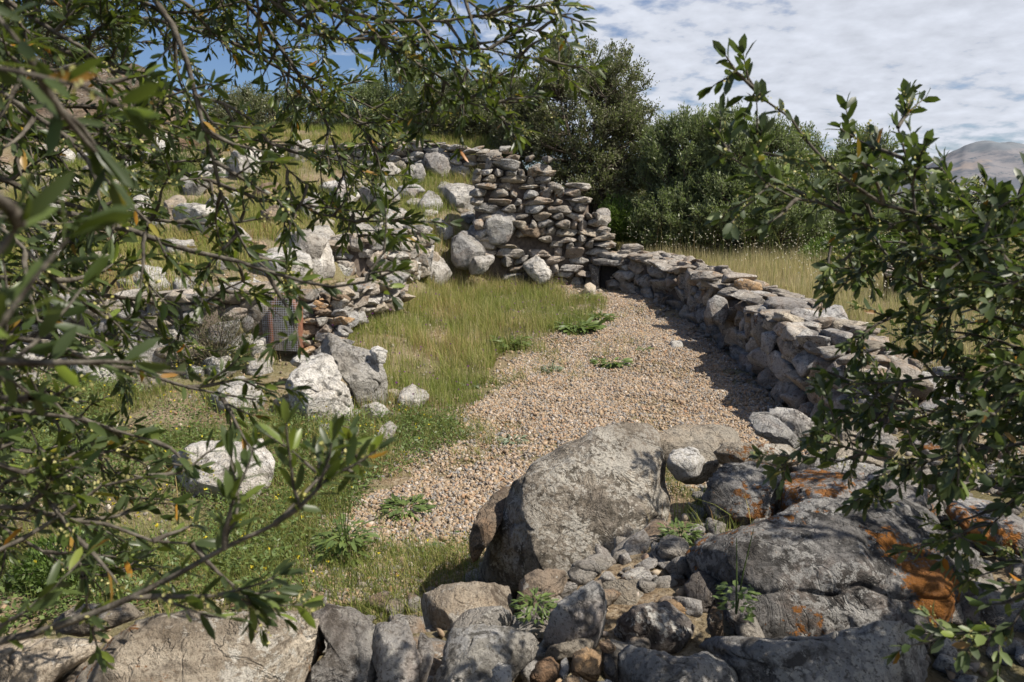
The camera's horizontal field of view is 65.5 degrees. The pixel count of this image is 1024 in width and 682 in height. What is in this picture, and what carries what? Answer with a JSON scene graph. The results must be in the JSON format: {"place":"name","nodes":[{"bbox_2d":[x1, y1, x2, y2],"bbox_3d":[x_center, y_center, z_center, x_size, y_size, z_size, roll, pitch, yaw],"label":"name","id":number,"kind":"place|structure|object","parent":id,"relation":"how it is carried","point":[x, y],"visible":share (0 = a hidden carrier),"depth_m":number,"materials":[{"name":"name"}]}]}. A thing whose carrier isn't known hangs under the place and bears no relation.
{"place":"outdoors","nodes":[
{"label":"outdoors","id":0,"kind":"place"},
{"bbox_2d":[0,121,503,305],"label":"terrace grass","id":1,"kind":"structure","parent":0,"point":[176,233],"depth_m":12.73,"materials":[{"name":"plant"}]},
{"bbox_2d":[339,269,615,421],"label":"bank grass","id":2,"kind":"structure","parent":0,"point":[482,323],"depth_m":9.18,"materials":[{"name":"plant"}]},
{"bbox_2d":[468,255,494,274],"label":"rock","id":3,"kind":"object","parent":2,"relation":"on","point":[480,264],"visible":0.98,"depth_m":11.39,"materials":[{"name":"white stone"}]},
{"bbox_2d":[0,129,1023,681],"bbox_3d":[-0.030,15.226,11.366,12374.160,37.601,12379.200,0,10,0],"label":"ground","id":4,"kind":"structure","parent":0,"point":[1012,673],"depth_m":5.68,"materials":[{"name":"soil"}]},
{"bbox_2d":[0,637,103,681],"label":"rock","id":5,"kind":"object","parent":4,"relation":"on","point":[45,660],"visible":0.99,"depth_m":1.86,"materials":[{"name":"stone"}]},
{"bbox_2d":[0,1,140,68],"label":"evergreen tree","id":6,"kind":"object","parent":4,"relation":"on","point":[57,9],"visible":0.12,"depth_m":18.72,"materials":[{"name":"green plant"}]},
{"bbox_2d":[0,526,141,602],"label":"green bush","id":7,"kind":"object","parent":4,"relation":"on","point":[50,542],"visible":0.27,"depth_m":3.62,"materials":[{"name":"green plant"}]},
{"bbox_2d":[53,603,144,636],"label":"rock","id":8,"kind":"object","parent":4,"relation":"on","point":[121,614],"visible":0.52,"depth_m":2.28,"materials":[{"name":"stone"}]},
{"bbox_2d":[0,63,205,153],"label":"rock outcrop","id":9,"kind":"object","parent":4,"relation":"on","point":[83,96],"visible":0.06,"depth_m":16.71,"materials":[{"name":"stone"}]},
{"bbox_2d":[0,280,269,370],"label":"dry stone wall","id":10,"kind":"structure","parent":4,"relation":"on","point":[241,308],"depth_m":6.97,"materials":[{"name":"stone"}]},
{"bbox_2d":[8,251,273,392],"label":"rocky bank","id":11,"kind":"structure","parent":4,"relation":"on","point":[256,314],"depth_m":6.97,"materials":[{"name":"white stone"}]},
{"bbox_2d":[117,325,181,370],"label":"boulder","id":12,"kind":"object","parent":4,"relation":"on","point":[152,356],"visible":0.12,"depth_m":6.96,"materials":[{"name":"white stone"}]},
{"bbox_2d":[0,133,330,269],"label":"rocky bank","id":13,"kind":"structure","parent":4,"relation":"on","point":[314,246],"depth_m":11.90,"materials":[{"name":"white stone"}]},
{"bbox_2d":[148,141,202,181],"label":"grass tuft","id":14,"kind":"object","parent":4,"relation":"on","point":[189,166],"visible":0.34,"depth_m":13.64,"materials":[{"name":"green plant"}]},
{"bbox_2d":[56,610,325,681],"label":"rock","id":15,"kind":"object","parent":4,"relation":"on","point":[178,646],"visible":0.94,"depth_m":1.76,"materials":[{"name":"stone"}]},
{"bbox_2d":[169,299,262,374],"bbox_3d":[-2.566,-0.061,7.010,0.841,0.636,0.723,0,10,0],"label":"heath bush","id":16,"kind":"object","parent":4,"relation":"on","point":[210,343],"visible":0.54,"depth_m":6.94,"materials":[{"name":"green plant"}]},
{"bbox_2d":[172,438,274,503],"bbox_3d":[-1.814,0.842,4.867,0.740,0.454,0.610,0,10,0],"label":"boulder","id":17,"kind":"object","parent":4,"relation":"on","point":[222,458],"visible":0.38,"depth_m":4.72,"materials":[{"name":"white stone"}]},
{"bbox_2d":[0,364,464,581],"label":"yellow flowers","id":18,"kind":"object","parent":4,"relation":"on","point":[297,556],"visible":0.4,"depth_m":4.51,"materials":[{"name":"yellow plant"}]},
{"bbox_2d":[207,378,266,414],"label":"rock","id":19,"kind":"object","parent":4,"relation":"on","point":[235,388],"visible":0.5,"depth_m":6.17,"materials":[{"name":"white stone"}]},
{"bbox_2d":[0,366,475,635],"bbox_3d":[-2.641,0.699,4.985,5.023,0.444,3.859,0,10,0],"label":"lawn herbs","id":20,"kind":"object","parent":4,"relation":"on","point":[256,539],"visible":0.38,"depth_m":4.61,"materials":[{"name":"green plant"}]},
{"bbox_2d":[0,375,519,625],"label":"lawn grass","id":21,"kind":"structure","parent":4,"relation":"on","point":[351,569],"depth_m":4.10,"materials":[{"name":"plant"}]},
{"bbox_2d":[198,80,362,130],"bbox_3d":[-5.349,-5.412,18.944,4.172,1.628,2.482,0,10,0],"label":"evergreen tree","id":22,"kind":"object","parent":4,"relation":"on","point":[259,101],"visible":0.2,"depth_m":18.43,"materials":[{"name":"green plant"}]},
{"bbox_2d":[251,247,313,284],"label":"rock","id":23,"kind":"object","parent":4,"relation":"on","point":[304,257],"visible":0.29,"depth_m":8.09,"materials":[{"name":"white stone"}]},
{"bbox_2d":[261,291,305,350],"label":"wire mesh gate","id":24,"kind":"structure","parent":4,"relation":"on","point":[276,324],"depth_m":7.18,"materials":[{"name":"metal"}]},
{"bbox_2d":[0,0,611,673],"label":"olive tree","id":25,"kind":"object","parent":4,"relation":"on","point":[140,116],"visible":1,"depth_m":1.25,"materials":[{"name":"green plant"}]},
{"bbox_2d":[258,289,354,355],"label":"niche wall","id":26,"kind":"structure","parent":4,"relation":"on","point":[320,326],"depth_m":7.28,"materials":[{"name":"stone"}]},
{"bbox_2d":[285,353,353,423],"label":"boulder","id":27,"kind":"object","parent":4,"relation":"on","point":[330,389],"visible":0.86,"depth_m":6.03,"materials":[{"name":"white stone"}]},
{"bbox_2d":[273,346,398,436],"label":"rocky bank","id":28,"kind":"structure","parent":4,"relation":"on","point":[380,406],"depth_m":6.26,"materials":[{"name":"white stone"}]},
{"bbox_2d":[305,603,377,681],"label":"rock","id":29,"kind":"object","parent":4,"relation":"on","point":[347,632],"visible":0.84,"depth_m":1.90,"materials":[{"name":"stone"}]},
{"bbox_2d":[307,493,380,568],"bbox_3d":[-0.840,0.921,3.977,0.362,0.363,0.368,0,10,0],"label":"weed","id":30,"kind":"object","parent":4,"relation":"on","point":[341,545],"visible":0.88,"depth_m":3.95,"materials":[{"name":"green plant"}]},
{"bbox_2d":[321,333,388,406],"bbox_3d":[-1.320,0.283,6.696,0.483,0.672,0.641,-6,12,-30],"label":"boulder","id":31,"kind":"object","parent":4,"relation":"on","point":[360,369],"visible":0.88,"depth_m":6.54,"materials":[{"name":"white stone"}]},
{"bbox_2d":[369,345,387,363],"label":"rock","id":32,"kind":"object","parent":31,"relation":"on","point":[378,353],"visible":1,"depth_m":6.55,"materials":[{"name":"white stone"}]},
{"bbox_2d":[317,271,415,327],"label":"dry stone wall","id":33,"kind":"structure","parent":4,"relation":"on","point":[368,299],"depth_m":8.75,"materials":[{"name":"stone"}]},
{"bbox_2d":[329,225,439,281],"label":"dry stone wall","id":34,"kind":"structure","parent":4,"relation":"on","point":[357,260],"depth_m":9.88,"materials":[{"name":"stone"}]},
{"bbox_2d":[300,152,474,278],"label":"rocky bank","id":35,"kind":"structure","parent":4,"relation":"on","point":[324,265],"depth_m":12.72,"materials":[{"name":"white stone"}]},
{"bbox_2d":[451,230,485,269],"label":"rock","id":36,"kind":"object","parent":35,"relation":"on","point":[467,246],"visible":0.91,"depth_m":11.52,"materials":[{"name":"stone"}]},
{"bbox_2d":[9,185,767,570],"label":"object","id":37,"kind":"structure","parent":4,"relation":"on","point":[317,431],"depth_m":6.37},
{"bbox_2d":[323,54,463,131],"bbox_3d":[-2.467,-5.483,17.899,3.562,2.167,2.518,0,10,0],"label":"evergreen tree","id":38,"kind":"object","parent":4,"relation":"on","point":[369,94],"visible":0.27,"depth_m":17.43,"materials":[{"name":"green plant"}]},
{"bbox_2d":[372,616,421,681],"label":"rock","id":39,"kind":"object","parent":4,"relation":"on","point":[396,657],"visible":0.97,"depth_m":1.87,"materials":[{"name":"stone"}]},
{"bbox_2d":[417,632,434,681],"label":"rock","id":40,"kind":"object","parent":39,"relation":"on","point":[425,649],"visible":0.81,"depth_m":1.90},
{"bbox_2d":[298,140,501,175],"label":"dry stone wall","id":41,"kind":"structure","parent":4,"relation":"on","point":[478,159],"depth_m":14.26,"materials":[{"name":"stone"}]},
{"bbox_2d":[379,493,437,521],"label":"weed","id":42,"kind":"object","parent":4,"relation":"on","point":[395,501],"visible":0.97,"depth_m":4.55,"materials":[{"name":"green plant"}]},
{"bbox_2d":[397,384,428,410],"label":"rock","id":43,"kind":"object","parent":4,"relation":"on","point":[405,392],"visible":0.63,"depth_m":6.54,"materials":[{"name":"white stone"}]},
{"bbox_2d":[343,576,514,623],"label":"edge grass","id":44,"kind":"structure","parent":4,"relation":"on","point":[366,605],"depth_m":3.40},
{"bbox_2d":[418,190,443,210],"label":"rock","id":45,"kind":"object","parent":4,"relation":"on","point":[426,196],"visible":0.45,"depth_m":12.71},
{"bbox_2d":[425,255,451,286],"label":"rock","id":46,"kind":"object","parent":4,"relation":"on","point":[441,268],"visible":0.52,"depth_m":11.17,"materials":[{"name":"white stone"}]},
{"bbox_2d":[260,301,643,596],"bbox_3d":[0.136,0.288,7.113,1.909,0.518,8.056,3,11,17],"label":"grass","id":47,"kind":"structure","parent":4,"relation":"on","point":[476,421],"depth_m":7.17,"materials":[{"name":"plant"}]},
{"bbox_2d":[444,183,474,212],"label":"rock","id":48,"kind":"object","parent":4,"relation":"on","point":[458,194],"visible":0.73,"depth_m":12.81,"materials":[{"name":"white stone"}]},
{"bbox_2d":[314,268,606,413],"bbox_3d":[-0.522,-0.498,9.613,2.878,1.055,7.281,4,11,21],"label":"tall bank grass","id":49,"kind":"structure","parent":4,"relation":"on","point":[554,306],"depth_m":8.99,"materials":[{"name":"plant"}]},
{"bbox_2d":[421,581,513,630],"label":"rock","id":50,"kind":"object","parent":4,"relation":"on","point":[444,606],"visible":0.59,"depth_m":2.40,"materials":[{"name":"stone"}]},
{"bbox_2d":[408,63,544,175],"bbox_3d":[-0.619,-4.583,16.717,3.061,2.347,2.334,5,11,26],"label":"evergreen tree","id":51,"kind":"object","parent":4,"relation":"on","point":[482,126],"visible":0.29,"depth_m":16.09,"materials":[{"name":"green plant"}]},
{"bbox_2d":[432,623,538,681],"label":"rock","id":52,"kind":"object","parent":4,"relation":"on","point":[475,653],"visible":0.84,"depth_m":1.90,"materials":[{"name":"white stone"}]},
{"bbox_2d":[469,486,509,562],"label":"rock","id":53,"kind":"object","parent":4,"relation":"on","point":[487,522],"visible":0.96,"depth_m":3.35,"materials":[{"name":"stone"}]},
{"bbox_2d":[486,328,532,350],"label":"weed","id":54,"kind":"object","parent":4,"relation":"on","point":[516,341],"visible":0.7,"depth_m":8.70,"materials":[{"name":"green plant"}]},
{"bbox_2d":[0,219,1023,681],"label":"stone chips","id":55,"kind":"object","parent":4,"relation":"on","point":[974,667],"visible":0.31,"depth_m":5.83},
{"bbox_2d":[508,587,559,624],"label":"weed","id":56,"kind":"object","parent":4,"relation":"on","point":[530,605],"visible":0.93,"depth_m":2.24,"materials":[{"name":"green plant"}]},
{"bbox_2d":[523,255,551,284],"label":"rock","id":57,"kind":"object","parent":4,"relation":"on","point":[535,267],"visible":0.98,"depth_m":11.68,"materials":[{"name":"white stone"}]},
{"bbox_2d":[274,284,808,606],"bbox_3d":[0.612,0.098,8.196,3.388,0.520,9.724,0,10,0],"label":"gravel","id":58,"kind":"structure","parent":4,"relation":"on","point":[408,488],"depth_m":6.62,"materials":[{"name":"gravel"}]},
{"bbox_2d":[516,568,567,607],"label":"rock","id":59,"kind":"object","parent":4,"relation":"on","point":[549,580],"visible":0.66,"depth_m":2.42,"materials":[{"name":"stone"}]},
{"bbox_2d":[469,146,615,285],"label":"dry stone wall","id":60,"kind":"structure","parent":4,"relation":"on","point":[572,240],"depth_m":11.92,"materials":[{"name":"stone"}]},
{"bbox_2d":[484,209,517,245],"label":"boulder","id":61,"kind":"object","parent":60,"relation":"on","point":[500,229],"visible":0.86,"depth_m":11.79,"materials":[{"name":"stone"}]},
{"bbox_2d":[520,223,541,237],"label":"rock","id":62,"kind":"object","parent":60,"relation":"on","point":[527,231],"visible":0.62,"depth_m":11.84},
{"bbox_2d":[529,656,559,681],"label":"rock","id":63,"kind":"object","parent":4,"relation":"on","point":[546,669],"visible":1,"depth_m":1.92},
{"bbox_2d":[545,638,594,663],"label":"rock","id":64,"kind":"object","parent":4,"relation":"on","point":[560,652],"visible":0.74,"depth_m":2.03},
{"bbox_2d":[476,422,670,596],"bbox_3d":[0.329,0.812,3.498,0.891,0.829,0.729,-4,11,-19],"label":"boulder","id":65,"kind":"object","parent":4,"relation":"on","point":[568,505],"visible":0.69,"depth_m":3.30,"materials":[{"name":"stone"}]},
{"bbox_2d":[666,447,704,480],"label":"rock","id":66,"kind":"object","parent":65,"relation":"on","point":[686,463],"visible":1,"depth_m":3.44,"materials":[{"name":"white stone"}]},
{"bbox_2d":[486,21,663,214],"bbox_3d":[1.227,-3.866,15.137,3.356,4.317,2.508,5,11,25],"label":"evergreen tree","id":67,"kind":"object","parent":4,"relation":"on","point":[618,115],"visible":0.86,"depth_m":14.67,"materials":[{"name":"green plant"}]},
{"bbox_2d":[544,580,606,648],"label":"rock","id":68,"kind":"object","parent":4,"relation":"on","point":[581,612],"visible":0.91,"depth_m":2.09,"materials":[{"name":"stone"}]},
{"bbox_2d":[548,316,606,334],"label":"weed","id":69,"kind":"object","parent":4,"relation":"on","point":[596,324],"visible":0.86,"depth_m":9.26,"materials":[{"name":"green plant"}]},
{"bbox_2d":[571,646,602,681],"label":"rock","id":70,"kind":"object","parent":4,"relation":"on","point":[587,664],"visible":0.96,"depth_m":1.93,"materials":[{"name":"stone"}]},
{"bbox_2d":[603,653,616,677],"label":"rock","id":71,"kind":"object","parent":4,"relation":"on","point":[610,669],"visible":1,"depth_m":1.92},
{"bbox_2d":[599,639,615,652],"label":"rock","id":72,"kind":"object","parent":71,"relation":"on","point":[607,646],"visible":0.94,"depth_m":1.96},
{"bbox_2d":[589,356,633,368],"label":"weed","id":73,"kind":"object","parent":4,"relation":"on","point":[613,364],"visible":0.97,"depth_m":8.09,"materials":[{"name":"green plant"}]},
{"bbox_2d":[596,191,637,230],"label":"green bush","id":74,"kind":"object","parent":4,"relation":"on","point":[614,212],"visible":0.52,"depth_m":14.06,"materials":[{"name":"green plant"}]},
{"bbox_2d":[602,579,643,604],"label":"rock","id":75,"kind":"object","parent":4,"relation":"on","point":[628,590],"visible":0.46,"depth_m":2.48,"materials":[{"name":"stone"}]},
{"bbox_2d":[607,200,666,242],"bbox_3d":[2.324,-2.177,14.456,1.388,0.776,1.491,9,14,41],"label":"green bush","id":76,"kind":"object","parent":4,"relation":"on","point":[620,237],"visible":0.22,"depth_m":14.11,"materials":[{"name":"green plant"}]},
{"bbox_2d":[614,600,694,653],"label":"rock","id":77,"kind":"object","parent":4,"relation":"on","point":[667,626],"visible":0.78,"depth_m":2.20,"materials":[{"name":"stone"}]},
{"bbox_2d":[322,389,1023,681],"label":"rubble","id":78,"kind":"object","parent":4,"relation":"on","point":[672,549],"visible":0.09,"depth_m":2.49,"materials":[{"name":"stone"}]},
{"bbox_2d":[616,645,738,681],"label":"rock","id":79,"kind":"object","parent":4,"relation":"on","point":[638,664],"visible":1,"depth_m":1.91,"materials":[{"name":"stone"}]},
{"bbox_2d":[657,518,702,545],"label":"weed","id":80,"kind":"object","parent":4,"relation":"on","point":[676,532],"visible":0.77,"depth_m":2.85,"materials":[{"name":"green plant"}]},
{"bbox_2d":[618,102,748,253],"bbox_3d":[3.047,-2.824,13.945,2.518,2.786,2.233,0,10,0],"label":"wild olive shrub","id":81,"kind":"object","parent":4,"relation":"on","point":[678,170],"visible":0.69,"depth_m":13.67,"materials":[{"name":"green plant"}]},
{"bbox_2d":[659,424,740,484],"bbox_3d":[0.919,0.542,3.932,0.342,0.225,0.566,10,14,43],"label":"rock","id":82,"kind":"object","parent":4,"relation":"on","point":[706,440],"visible":0.65,"depth_m":3.83,"materials":[{"name":"stone"}]},
{"bbox_2d":[684,571,722,612],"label":"rock","id":83,"kind":"object","parent":4,"relation":"on","point":[699,585],"visible":0.38,"depth_m":2.40,"materials":[{"name":"stone"}]},
{"bbox_2d":[665,463,742,533],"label":"crevice grass","id":84,"kind":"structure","parent":4,"relation":"on","point":[667,476],"depth_m":3.26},
{"bbox_2d":[632,292,789,410],"bbox_3d":[2.213,0.006,8.748,0.645,0.454,5.605,-1,10,-6],"label":"wall foot rubble","id":85,"kind":"object","parent":4,"relation":"on","point":[697,333],"depth_m":9.11,"materials":[{"name":"stone"}]},
{"bbox_2d":[713,529,761,622],"bbox_3d":[0.601,0.624,2.129,0.120,0.233,0.130,0,10,0],"label":"weed","id":86,"kind":"object","parent":4,"relation":"on","point":[748,597],"visible":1,"depth_m":2.14,"materials":[{"name":"green plant"}]},
{"bbox_2d":[726,598,753,628],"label":"rock","id":87,"kind":"object","parent":4,"relation":"on","point":[733,618],"visible":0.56,"depth_m":2.22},
{"bbox_2d":[702,461,781,526],"bbox_3d":[0.947,0.648,3.195,0.271,0.326,0.522,6,12,29],"label":"rock","id":88,"kind":"object","parent":4,"relation":"on","point":[740,480],"visible":0.67,"depth_m":3.01,"materials":[{"name":"stone"}]},
{"bbox_2d":[713,442,801,466],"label":"rock","id":89,"kind":"object","parent":4,"relation":"on","point":[735,452],"visible":0.53,"depth_m":3.59,"materials":[{"name":"stone"}]},
{"bbox_2d":[677,100,839,255],"bbox_3d":[4.113,-2.740,13.522,2.794,2.757,2.409,0,10,0],"label":"wild olive shrub","id":90,"kind":"object","parent":4,"relation":"on","point":[783,140],"visible":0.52,"depth_m":13.17,"materials":[{"name":"green plant"}]},
{"bbox_2d":[594,243,963,427],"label":"dry stone wall","id":91,"kind":"structure","parent":4,"relation":"on","point":[777,341],"depth_m":7.50,"materials":[{"name":"stone"}]},
{"bbox_2d":[590,258,629,289],"bbox_3d":[1.546,-0.945,11.870,0.757,0.562,0.371,0,10,0],"label":"wall opening","id":92,"kind":"object","parent":91,"relation":"in","point":[608,267],"depth_m":11.77,"materials":[{"name":"stone"}]},
{"bbox_2d":[768,407,813,446],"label":"rock","id":93,"kind":"object","parent":4,"relation":"on","point":[797,422],"visible":0.69,"depth_m":4.40,"materials":[{"name":"stone"}]},
{"bbox_2d":[748,412,799,449],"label":"rock","id":94,"kind":"object","parent":93,"relation":"on","point":[770,427],"visible":0.95,"depth_m":4.17,"materials":[{"name":"stone"}]},
{"bbox_2d":[699,620,927,681],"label":"rock","id":95,"kind":"object","parent":4,"relation":"on","point":[856,654],"visible":0.94,"depth_m":1.93,"materials":[{"name":"stone"}]},
{"bbox_2d":[707,606,723,636],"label":"rock","id":96,"kind":"object","parent":95,"relation":"on","point":[715,621],"visible":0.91,"depth_m":2.12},
{"bbox_2d":[613,219,1023,390],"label":"field grass","id":97,"kind":"structure","parent":4,"relation":"on","point":[792,253],"depth_m":10.35,"materials":[{"name":"plant"}]},
{"bbox_2d":[620,224,1018,303],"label":"white flowers","id":98,"kind":"object","parent":4,"relation":"on","point":[793,246],"visible":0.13,"depth_m":11.20,"materials":[{"name":"beige plant"}]},
{"bbox_2d":[685,493,983,643],"bbox_3d":[1.417,1.124,2.780,1.804,1.280,0.706,-5,11,-26],"label":"rock","id":99,"kind":"object","parent":4,"relation":"on","point":[815,567],"visible":0.59,"depth_m":2.32,"materials":[{"name":"stone"}]},
{"bbox_2d":[789,458,890,475],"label":"rock","id":100,"kind":"object","parent":4,"relation":"on","point":[867,469],"visible":0.21,"depth_m":3.48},
{"bbox_2d":[789,228,901,265],"bbox_3d":[5.332,-1.486,12.534,1.905,0.596,1.802,0,10,0],"label":"green bush","id":101,"kind":"object","parent":4,"relation":"on","point":[817,245],"visible":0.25,"depth_m":12.35,"materials":[{"name":"green plant"}]},
{"bbox_2d":[786,122,925,250],"bbox_3d":[5.914,-2.692,13.985,2.821,2.467,2.076,0,10,0],"label":"wild olive shrub","id":102,"kind":"object","parent":4,"relation":"on","point":[843,195],"visible":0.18,"depth_m":13.78,"materials":[{"name":"green plant"}]},
{"bbox_2d":[829,441,884,465],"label":"rock","id":103,"kind":"object","parent":4,"relation":"on","point":[870,458],"visible":0.27,"depth_m":3.75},
{"bbox_2d":[696,33,1023,681],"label":"olive tree","id":104,"kind":"object","parent":4,"relation":"on","point":[962,238],"visible":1,"depth_m":1.35,"materials":[{"name":"green plant"}]},
{"bbox_2d":[780,467,949,527],"bbox_3d":[1.409,0.675,3.009,0.807,0.356,0.420,-1,10,-8],"label":"rock","id":105,"kind":"object","parent":4,"relation":"on","point":[811,482],"visible":0.21,"depth_m":2.94,"materials":[{"name":"stone"}]},
{"bbox_2d":[880,257,1019,303],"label":"dry stone wall","id":106,"kind":"structure","parent":4,"relation":"on","point":[886,277],"depth_m":9.36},
{"bbox_2d":[944,497,1023,555],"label":"rock","id":107,"kind":"object","parent":4,"relation":"on","point":[1011,527],"visible":0.5,"depth_m":2.77,"materials":[{"name":"grey rock"},{"name":"orange lichen"}]},
{"bbox_2d":[15,0,1023,190],"label":"sky","id":108,"kind":"structure","parent":0,"point":[970,53],"materials":[{"name":"white"}]},
{"bbox_2d":[892,140,1023,206],"bbox_3d":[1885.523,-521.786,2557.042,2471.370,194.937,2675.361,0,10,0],"label":"hills","id":109,"kind":"structure","parent":0,"point":[1000,161],"depth_m":2031.96,"materials":[{"name":"stone"}]},
{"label":"rock","id":110,"kind":"object","parent":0,"visible":0},
{"bbox_2d":[491,662,511,681],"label":"rock","id":111,"kind":"object","parent":110,"relation":"on","point":[501,672],"visible":1,"depth_m":1.76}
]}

